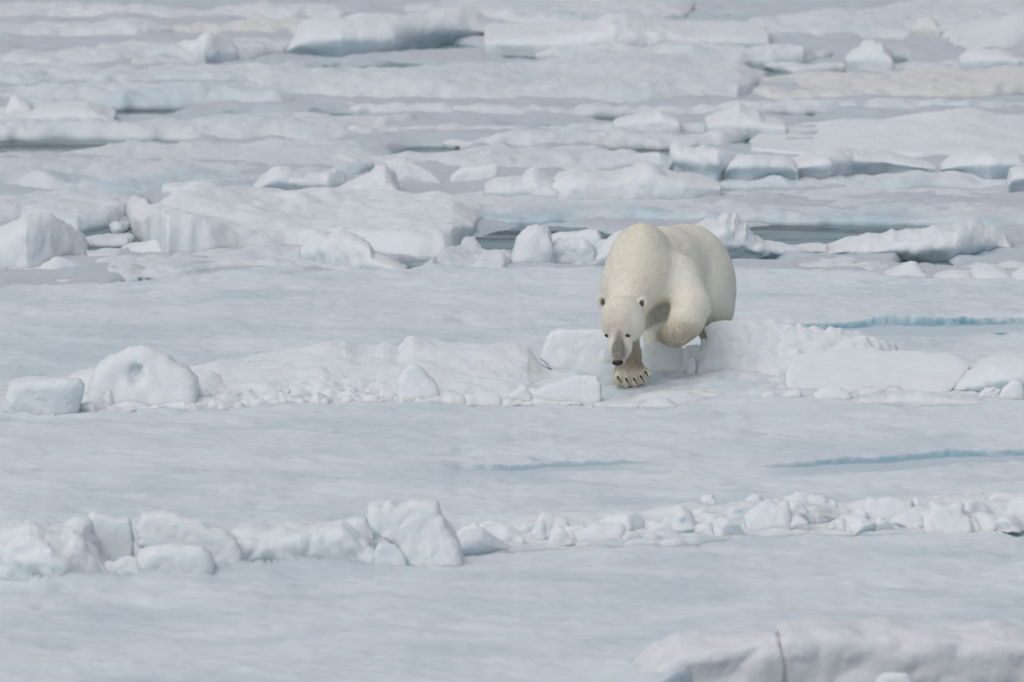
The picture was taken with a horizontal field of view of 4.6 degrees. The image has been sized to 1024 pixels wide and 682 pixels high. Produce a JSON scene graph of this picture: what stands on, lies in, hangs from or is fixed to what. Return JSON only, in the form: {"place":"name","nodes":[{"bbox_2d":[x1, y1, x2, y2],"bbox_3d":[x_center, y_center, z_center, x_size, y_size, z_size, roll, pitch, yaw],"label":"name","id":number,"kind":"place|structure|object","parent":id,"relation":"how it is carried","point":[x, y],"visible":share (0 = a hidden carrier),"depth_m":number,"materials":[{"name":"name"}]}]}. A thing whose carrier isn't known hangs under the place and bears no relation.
{"place":"outdoors","nodes":[
{"label":"outdoors","id":0,"kind":"place"},
{"bbox_2d":[0,14,953,281],"bbox_3d":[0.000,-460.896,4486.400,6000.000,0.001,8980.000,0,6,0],"label":"sea","id":1,"kind":"structure","parent":0,"point":[784,234],"depth_m":110.57,"materials":[{"name":"liquid"}]},
{"bbox_2d":[86,233,134,246],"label":"ice floe","id":2,"kind":"object","parent":1,"relation":"on","point":[111,240],"visible":1,"depth_m":108.91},
{"bbox_2d":[0,62,308,83],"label":"ice floe","id":3,"kind":"object","parent":1,"relation":"on","point":[12,73],"visible":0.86,"depth_m":125.18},
{"bbox_2d":[0,1,367,18],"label":"ice floe","id":4,"kind":"object","parent":1,"relation":"on","point":[270,10],"visible":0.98,"depth_m":133.01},
{"bbox_2d":[0,138,391,191],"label":"ice floe","id":5,"kind":"object","parent":1,"relation":"on","point":[124,168],"visible":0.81,"depth_m":115.58,"materials":[{"name":"ice"}]},
{"bbox_2d":[155,15,342,33],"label":"ice floe","id":6,"kind":"object","parent":1,"relation":"on","point":[259,23],"visible":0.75,"depth_m":130.95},
{"bbox_2d":[421,236,511,268],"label":"ice floe","id":7,"kind":"object","parent":1,"relation":"on","point":[468,252],"visible":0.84,"depth_m":106.84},
{"bbox_2d":[0,0,1023,287],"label":"pack ice","id":8,"kind":"structure","parent":1,"relation":"on","point":[842,46],"depth_m":121.36,"materials":[{"name":"ice"}]},
{"bbox_2d":[5,95,33,112],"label":"snow mound","id":9,"kind":"object","parent":8,"relation":"on","point":[17,104],"visible":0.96,"depth_m":120.32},
{"bbox_2d":[0,212,88,267],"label":"snow boulder","id":10,"kind":"object","parent":8,"relation":"on","point":[32,240],"visible":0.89,"depth_m":107.25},
{"bbox_2d":[0,101,115,120],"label":"snow mound","id":11,"kind":"object","parent":8,"relation":"on","point":[82,110],"visible":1,"depth_m":119.91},
{"bbox_2d":[0,186,150,232],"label":"ice floe","id":12,"kind":"object","parent":8,"relation":"on","point":[84,209],"visible":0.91,"depth_m":111.04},
{"bbox_2d":[33,256,137,282],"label":"ice chunk","id":13,"kind":"object","parent":8,"relation":"on","point":[56,262],"visible":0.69,"depth_m":106.74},
{"bbox_2d":[0,18,172,36],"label":"ice floe","id":14,"kind":"object","parent":8,"relation":"on","point":[125,26],"visible":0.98,"depth_m":130.47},
{"bbox_2d":[85,247,128,256],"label":"ice floe","id":15,"kind":"object","parent":8,"relation":"on","point":[105,252],"visible":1,"depth_m":107.60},
{"bbox_2d":[121,239,162,252],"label":"ice chunk","id":16,"kind":"object","parent":8,"relation":"on","point":[153,245],"visible":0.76,"depth_m":108.27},
{"bbox_2d":[0,35,291,65],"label":"ice floe","id":17,"kind":"object","parent":8,"relation":"on","point":[142,52],"visible":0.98,"depth_m":127.47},
{"bbox_2d":[0,81,296,109],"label":"ice floe","id":18,"kind":"object","parent":8,"relation":"on","point":[141,95],"visible":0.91,"depth_m":122.51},
{"bbox_2d":[161,180,213,198],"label":"ice block","id":19,"kind":"structure","parent":8,"relation":"on","point":[168,189],"depth_m":112.54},
{"bbox_2d":[177,33,236,64],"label":"snow mound","id":20,"kind":"object","parent":8,"relation":"on","point":[209,48],"visible":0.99,"depth_m":127.32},
{"bbox_2d":[0,112,415,140],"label":"ice floe","id":21,"kind":"object","parent":8,"relation":"on","point":[300,125],"visible":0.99,"depth_m":119.10,"materials":[{"name":"ice"}]},
{"bbox_2d":[93,244,406,280],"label":"ice floe","id":22,"kind":"object","parent":8,"relation":"on","point":[157,266],"visible":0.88,"depth_m":106.58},
{"bbox_2d":[299,228,404,269],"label":"snow mound","id":23,"kind":"object","parent":22,"relation":"on","point":[350,250],"visible":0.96,"depth_m":106.57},
{"bbox_2d":[252,165,346,189],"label":"ice boulder","id":24,"kind":"object","parent":8,"relation":"on","point":[284,177],"visible":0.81,"depth_m":112.52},
{"bbox_2d":[125,181,482,259],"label":"ice floe","id":25,"kind":"object","parent":8,"relation":"on","point":[203,215],"visible":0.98,"depth_m":109.67,"materials":[{"name":"ice"}]},
{"bbox_2d":[337,165,398,189],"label":"snow mound","id":26,"kind":"object","parent":8,"relation":"on","point":[381,177],"visible":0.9,"depth_m":112.59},
{"bbox_2d":[286,8,495,56],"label":"snow mound","id":27,"kind":"object","parent":8,"relation":"on","point":[356,33],"visible":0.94,"depth_m":128.84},
{"bbox_2d":[384,160,442,183],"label":"ice block","id":28,"kind":"structure","parent":8,"relation":"on","point":[404,170],"depth_m":114.19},
{"bbox_2d":[450,163,498,181],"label":"ice block","id":29,"kind":"structure","parent":8,"relation":"on","point":[490,171],"depth_m":114.24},
{"bbox_2d":[324,144,668,170],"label":"ice floe","id":30,"kind":"object","parent":8,"relation":"on","point":[567,157],"visible":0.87,"depth_m":115.80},
{"bbox_2d":[244,49,767,103],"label":"ice floe","id":31,"kind":"object","parent":8,"relation":"on","point":[621,76],"visible":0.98,"depth_m":123.75,"materials":[{"name":"ice"}]},
{"bbox_2d":[484,166,557,198],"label":"snow mound","id":32,"kind":"object","parent":8,"relation":"on","point":[534,180],"visible":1,"depth_m":112.61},
{"bbox_2d":[347,121,705,134],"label":"ice floe","id":33,"kind":"object","parent":8,"relation":"on","point":[698,127],"visible":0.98,"depth_m":119.35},
{"bbox_2d":[511,224,555,263],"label":"ice chunk","id":34,"kind":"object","parent":8,"relation":"on","point":[533,243],"depth_m":106.73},
{"bbox_2d":[552,237,594,264],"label":"ice block","id":35,"kind":"structure","parent":8,"relation":"on","point":[575,250],"depth_m":106.91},
{"bbox_2d":[552,229,601,247],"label":"ice slab","id":36,"kind":"structure","parent":8,"relation":"on","point":[593,237],"depth_m":108.23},
{"bbox_2d":[593,230,622,265],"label":"snow mound","id":37,"kind":"object","parent":8,"relation":"on","point":[602,247],"visible":0.24,"depth_m":106.95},
{"bbox_2d":[484,12,768,56],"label":"snow mound","id":38,"kind":"object","parent":8,"relation":"on","point":[532,39],"visible":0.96,"depth_m":128.47,"materials":[{"name":"snow"}]},
{"bbox_2d":[550,161,721,199],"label":"snow mound","id":39,"kind":"object","parent":8,"relation":"on","point":[646,180],"visible":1,"depth_m":112.52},
{"bbox_2d":[613,110,679,132],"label":"snow mound","id":40,"kind":"object","parent":8,"relation":"on","point":[657,121],"visible":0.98,"depth_m":118.92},
{"bbox_2d":[534,42,831,64],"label":"ice floe","id":41,"kind":"object","parent":8,"relation":"on","point":[762,54],"visible":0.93,"depth_m":127.67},
{"bbox_2d":[345,97,1023,117],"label":"ice floe","id":42,"kind":"object","parent":8,"relation":"on","point":[791,106],"visible":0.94,"depth_m":121.63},
{"bbox_2d":[668,143,744,180],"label":"block","id":43,"kind":"object","parent":8,"relation":"on","point":[709,161],"visible":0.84,"depth_m":114.39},
{"bbox_2d":[705,103,785,138],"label":"snow mound","id":44,"kind":"object","parent":8,"relation":"on","point":[753,122],"visible":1,"depth_m":119.09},
{"bbox_2d":[693,212,828,258],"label":"snow mound","id":45,"kind":"object","parent":8,"relation":"on","point":[735,235],"visible":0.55,"depth_m":107.74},
{"bbox_2d":[724,154,798,179],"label":"ice boulder","id":46,"kind":"object","parent":8,"relation":"on","point":[750,167],"visible":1,"depth_m":114.18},
{"bbox_2d":[685,0,1023,40],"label":"ice floe","id":47,"kind":"object","parent":8,"relation":"on","point":[896,21],"visible":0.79,"depth_m":131.45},
{"bbox_2d":[719,169,1006,189],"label":"ice floe","id":48,"kind":"object","parent":8,"relation":"on","point":[944,178],"visible":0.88,"depth_m":114.02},
{"bbox_2d":[791,147,935,178],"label":"snow mound","id":49,"kind":"object","parent":8,"relation":"on","point":[823,163],"visible":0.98,"depth_m":114.81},
{"bbox_2d":[845,40,892,71],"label":"snow mound","id":50,"kind":"object","parent":8,"relation":"on","point":[867,54],"visible":1,"depth_m":126.44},
{"bbox_2d":[749,108,1023,157],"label":"snow mound","id":51,"kind":"object","parent":8,"relation":"on","point":[949,132],"visible":0.81,"depth_m":118.21,"materials":[{"name":"snow"}]},
{"bbox_2d":[764,56,1023,72],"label":"ice floe","id":52,"kind":"object","parent":8,"relation":"on","point":[792,67],"visible":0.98,"depth_m":126.52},
{"bbox_2d":[821,219,1011,260],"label":"ice mound","id":53,"kind":"object","parent":8,"relation":"on","point":[945,242],"visible":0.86,"depth_m":107.82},
{"bbox_2d":[911,16,939,37],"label":"ice lump","id":54,"kind":"object","parent":8,"relation":"on","point":[925,26],"visible":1,"depth_m":130.07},
{"bbox_2d":[939,12,1023,48],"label":"ice floe","id":55,"kind":"object","parent":8,"relation":"on","point":[1005,31],"visible":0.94,"depth_m":129.13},
{"bbox_2d":[940,149,1023,178],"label":"ice boulder","id":56,"kind":"object","parent":8,"relation":"on","point":[992,164],"visible":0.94,"depth_m":114.29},
{"bbox_2d":[959,48,1019,68],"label":"snow mound","id":57,"kind":"object","parent":8,"relation":"on","point":[980,58],"visible":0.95,"depth_m":126.35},
{"bbox_2d":[1007,166,1023,192],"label":"ice block","id":58,"kind":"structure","parent":8,"relation":"on","point":[1015,179],"depth_m":113.08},
{"bbox_2d":[403,0,694,22],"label":"ice floe","id":59,"kind":"object","parent":1,"relation":"on","point":[529,11],"visible":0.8,"depth_m":133.16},
{"bbox_2d":[442,127,748,148],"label":"ice floe","id":60,"kind":"object","parent":1,"relation":"on","point":[616,138],"visible":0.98,"depth_m":118.17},
{"bbox_2d":[453,186,1023,225],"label":"ice floe","id":61,"kind":"object","parent":1,"relation":"on","point":[521,210],"visible":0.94,"depth_m":111.23,"materials":[{"name":"ice"}]},
{"bbox_2d":[733,256,1023,272],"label":"ice floe","id":62,"kind":"object","parent":1,"relation":"on","point":[825,263],"visible":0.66,"depth_m":106.62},
{"bbox_2d":[752,65,1023,99],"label":"ice floe","id":63,"kind":"object","parent":1,"relation":"on","point":[944,82],"visible":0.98,"depth_m":123.97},
{"bbox_2d":[0,263,1023,681],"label":"ice sheet","id":64,"kind":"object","parent":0,"point":[574,613],"visible":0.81,"depth_m":90.90,"materials":[{"name":"ice"}]},
{"bbox_2d":[4,376,84,414],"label":"ice block","id":65,"kind":"structure","parent":64,"relation":"on","point":[42,395],"depth_m":94.90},
{"bbox_2d":[0,516,109,580],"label":"snow mound","id":66,"kind":"object","parent":64,"relation":"on","point":[29,547],"visible":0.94,"depth_m":84.79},
{"bbox_2d":[68,367,95,394],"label":"snow mound","id":67,"kind":"object","parent":64,"relation":"on","point":[84,375],"visible":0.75,"depth_m":95.84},
{"bbox_2d":[88,511,134,561],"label":"ice block","id":68,"kind":"structure","parent":64,"relation":"on","point":[114,533],"depth_m":85.72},
{"bbox_2d":[0,371,232,411],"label":"snow bank","id":69,"kind":"structure","parent":64,"relation":"on","point":[209,381],"depth_m":95.44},
{"bbox_2d":[103,555,139,574],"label":"ice chunk","id":70,"kind":"object","parent":64,"relation":"on","point":[127,563],"visible":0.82,"depth_m":84.92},
{"bbox_2d":[87,345,198,404],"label":"ice block","id":71,"kind":"structure","parent":64,"relation":"on","point":[144,373],"depth_m":95.43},
{"bbox_2d":[136,543,215,574],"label":"ice block","id":72,"kind":"structure","parent":64,"relation":"on","point":[187,558],"depth_m":84.91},
{"bbox_2d":[136,510,244,564],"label":"ice block","id":73,"kind":"structure","parent":64,"relation":"on","point":[159,527],"depth_m":85.62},
{"bbox_2d":[231,516,373,539],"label":"snow mound","id":74,"kind":"object","parent":64,"relation":"on","point":[357,523],"visible":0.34,"depth_m":87.12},
{"bbox_2d":[238,519,378,563],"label":"ice block","id":75,"kind":"structure","parent":64,"relation":"on","point":[342,538],"depth_m":85.81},
{"bbox_2d":[189,335,580,407],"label":"pressure ridge","id":76,"kind":"structure","parent":64,"relation":"on","point":[456,371],"depth_m":96.50,"materials":[{"name":"snow"}]},
{"bbox_2d":[372,543,407,565],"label":"ice chunk","id":77,"kind":"object","parent":64,"relation":"on","point":[391,554],"visible":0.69,"depth_m":85.62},
{"bbox_2d":[365,499,464,566],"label":"ice block","id":78,"kind":"structure","parent":64,"relation":"on","point":[419,533],"depth_m":85.76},
{"bbox_2d":[396,363,439,400],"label":"ice block","id":79,"kind":"structure","parent":64,"relation":"on","point":[414,381],"depth_m":95.72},
{"bbox_2d":[462,392,500,404],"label":"ice chunk","id":80,"kind":"object","parent":64,"relation":"on","point":[487,398],"visible":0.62,"depth_m":95.63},
{"bbox_2d":[459,529,509,555],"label":"ice chunk","id":81,"kind":"object","parent":64,"relation":"on","point":[477,541],"visible":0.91,"depth_m":86.35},
{"bbox_2d":[485,523,523,541],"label":"ice chunk","id":82,"kind":"object","parent":64,"relation":"on","point":[504,532],"visible":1,"depth_m":87.00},
{"bbox_2d":[537,512,569,527],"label":"ice chunk","id":83,"kind":"object","parent":64,"relation":"on","point":[550,519],"visible":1,"depth_m":87.46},
{"bbox_2d":[547,525,573,546],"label":"ice chunk","id":84,"kind":"object","parent":64,"relation":"on","point":[559,536],"visible":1,"depth_m":86.81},
{"bbox_2d":[531,375,601,405],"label":"ice block","id":85,"kind":"structure","parent":64,"relation":"on","point":[585,390],"depth_m":95.69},
{"bbox_2d":[539,328,611,369],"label":"ice block","id":86,"kind":"structure","parent":64,"relation":"on","point":[575,349],"depth_m":97.42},
{"bbox_2d":[573,522,624,541],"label":"ice chunk","id":87,"kind":"object","parent":64,"relation":"on","point":[594,531],"visible":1,"depth_m":87.01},
{"bbox_2d":[599,511,643,530],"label":"ice chunk","id":88,"kind":"object","parent":64,"relation":"on","point":[633,520],"visible":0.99,"depth_m":87.44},
{"bbox_2d":[593,391,709,407],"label":"snow mound","id":89,"kind":"object","parent":64,"relation":"on","point":[679,397],"visible":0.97,"depth_m":95.72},
{"bbox_2d":[637,397,676,408],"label":"snow mound","id":90,"kind":"object","parent":64,"relation":"on","point":[660,402],"visible":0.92,"depth_m":95.42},
{"bbox_2d":[640,341,683,371],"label":"ice block","id":91,"kind":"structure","parent":64,"relation":"on","point":[667,358],"depth_m":97.15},
{"bbox_2d":[595,223,736,387],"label":"polar bear","id":92,"kind":"object","parent":64,"relation":"on","point":[674,286],"visible":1,"depth_m":96.45},
{"bbox_2d":[661,504,697,533],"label":"ice chunk","id":93,"kind":"object","parent":64,"relation":"on","point":[680,516],"visible":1,"depth_m":87.38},
{"bbox_2d":[679,344,701,370],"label":"snow mound","id":94,"kind":"object","parent":64,"relation":"on","point":[695,350],"visible":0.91,"depth_m":97.00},
{"bbox_2d":[634,629,783,681],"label":"ice cliff","id":95,"kind":"structure","parent":64,"relation":"on","point":[705,655],"depth_m":79.91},
{"bbox_2d":[648,369,787,396],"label":"snow mound","id":96,"kind":"object","parent":64,"relation":"on","point":[701,391],"visible":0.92,"depth_m":96.28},
{"bbox_2d":[711,516,745,535],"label":"ice chunk","id":97,"kind":"object","parent":64,"relation":"on","point":[723,526],"visible":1,"depth_m":87.30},
{"bbox_2d":[722,505,749,519],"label":"ice chunk","id":98,"kind":"object","parent":64,"relation":"on","point":[737,512],"visible":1,"depth_m":87.88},
{"bbox_2d":[490,492,1023,552],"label":"rubble bed","id":99,"kind":"object","parent":64,"relation":"on","point":[998,508],"visible":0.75,"depth_m":87.61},
{"bbox_2d":[743,499,791,530],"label":"ice chunk","id":100,"kind":"object","parent":64,"relation":"on","point":[767,514],"visible":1,"depth_m":87.61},
{"bbox_2d":[696,317,897,375],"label":"snow bank","id":101,"kind":"structure","parent":64,"relation":"on","point":[770,347],"depth_m":96.91,"materials":[{"name":"snow"}]},
{"bbox_2d":[790,510,811,529],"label":"ice chunk","id":102,"kind":"object","parent":64,"relation":"on","point":[798,521],"visible":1,"depth_m":87.60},
{"bbox_2d":[783,491,827,504],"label":"ice chunk","id":103,"kind":"object","parent":64,"relation":"on","point":[805,497],"visible":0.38,"depth_m":89.05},
{"bbox_2d":[807,505,832,523],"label":"ice chunk","id":104,"kind":"object","parent":64,"relation":"on","point":[814,511],"visible":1,"depth_m":87.97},
{"bbox_2d":[813,386,851,399],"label":"ice chunk","id":105,"kind":"object","parent":64,"relation":"on","point":[830,392],"visible":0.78,"depth_m":95.58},
{"bbox_2d":[838,514,876,535],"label":"ice chunk","id":106,"kind":"object","parent":64,"relation":"on","point":[855,524],"visible":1,"depth_m":87.63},
{"bbox_2d":[785,349,970,391],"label":"ice slab","id":107,"kind":"structure","parent":64,"relation":"on","point":[853,370],"depth_m":96.27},
{"bbox_2d":[863,497,912,518],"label":"ice chunk","id":108,"kind":"object","parent":64,"relation":"on","point":[886,507],"visible":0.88,"depth_m":88.25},
{"bbox_2d":[875,672,912,681],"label":"ice chunk","id":109,"kind":"object","parent":64,"relation":"on","point":[894,677],"visible":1,"depth_m":79.19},
{"bbox_2d":[775,617,1023,681],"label":"ice cliff","id":110,"kind":"structure","parent":64,"relation":"on","point":[827,649],"depth_m":80.01,"materials":[{"name":"ice"}]},
{"bbox_2d":[883,261,926,278],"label":"snow mound","id":111,"kind":"object","parent":64,"relation":"on","point":[911,270],"visible":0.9,"depth_m":105.19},
{"bbox_2d":[889,506,928,527],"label":"ice chunk","id":112,"kind":"object","parent":64,"relation":"on","point":[908,517],"visible":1,"depth_m":87.92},
{"bbox_2d":[851,362,979,397],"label":"snow bank","id":113,"kind":"structure","parent":64,"relation":"on","point":[890,389],"depth_m":95.93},
{"bbox_2d":[854,391,986,407],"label":"snow mound","id":114,"kind":"object","parent":64,"relation":"on","point":[915,399],"visible":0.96,"depth_m":95.47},
{"bbox_2d":[921,500,972,533],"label":"ice chunk","id":115,"kind":"object","parent":64,"relation":"on","point":[950,518],"visible":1,"depth_m":87.69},
{"bbox_2d":[969,511,997,530],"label":"ice chunk","id":116,"kind":"object","parent":64,"relation":"on","point":[986,521],"visible":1,"depth_m":87.72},
{"bbox_2d":[952,354,1023,391],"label":"slab","id":117,"kind":"object","parent":64,"relation":"on","point":[999,371],"visible":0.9,"depth_m":95.92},
{"bbox_2d":[969,264,1011,278],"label":"snow mound","id":118,"kind":"object","parent":64,"relation":"on","point":[989,271],"visible":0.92,"depth_m":104.78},
{"bbox_2d":[996,514,1023,532],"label":"ice chunk","id":119,"kind":"object","parent":64,"relation":"on","point":[1008,523],"visible":1,"depth_m":87.63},
{"bbox_2d":[999,379,1023,399],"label":"ice chunk","id":120,"kind":"object","parent":64,"relation":"on","point":[1013,389],"visible":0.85,"depth_m":95.56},
{"bbox_2d":[1003,496,1023,515],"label":"ice chunk","id":121,"kind":"object","parent":64,"relation":"on","point":[1015,506],"visible":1,"depth_m":88.12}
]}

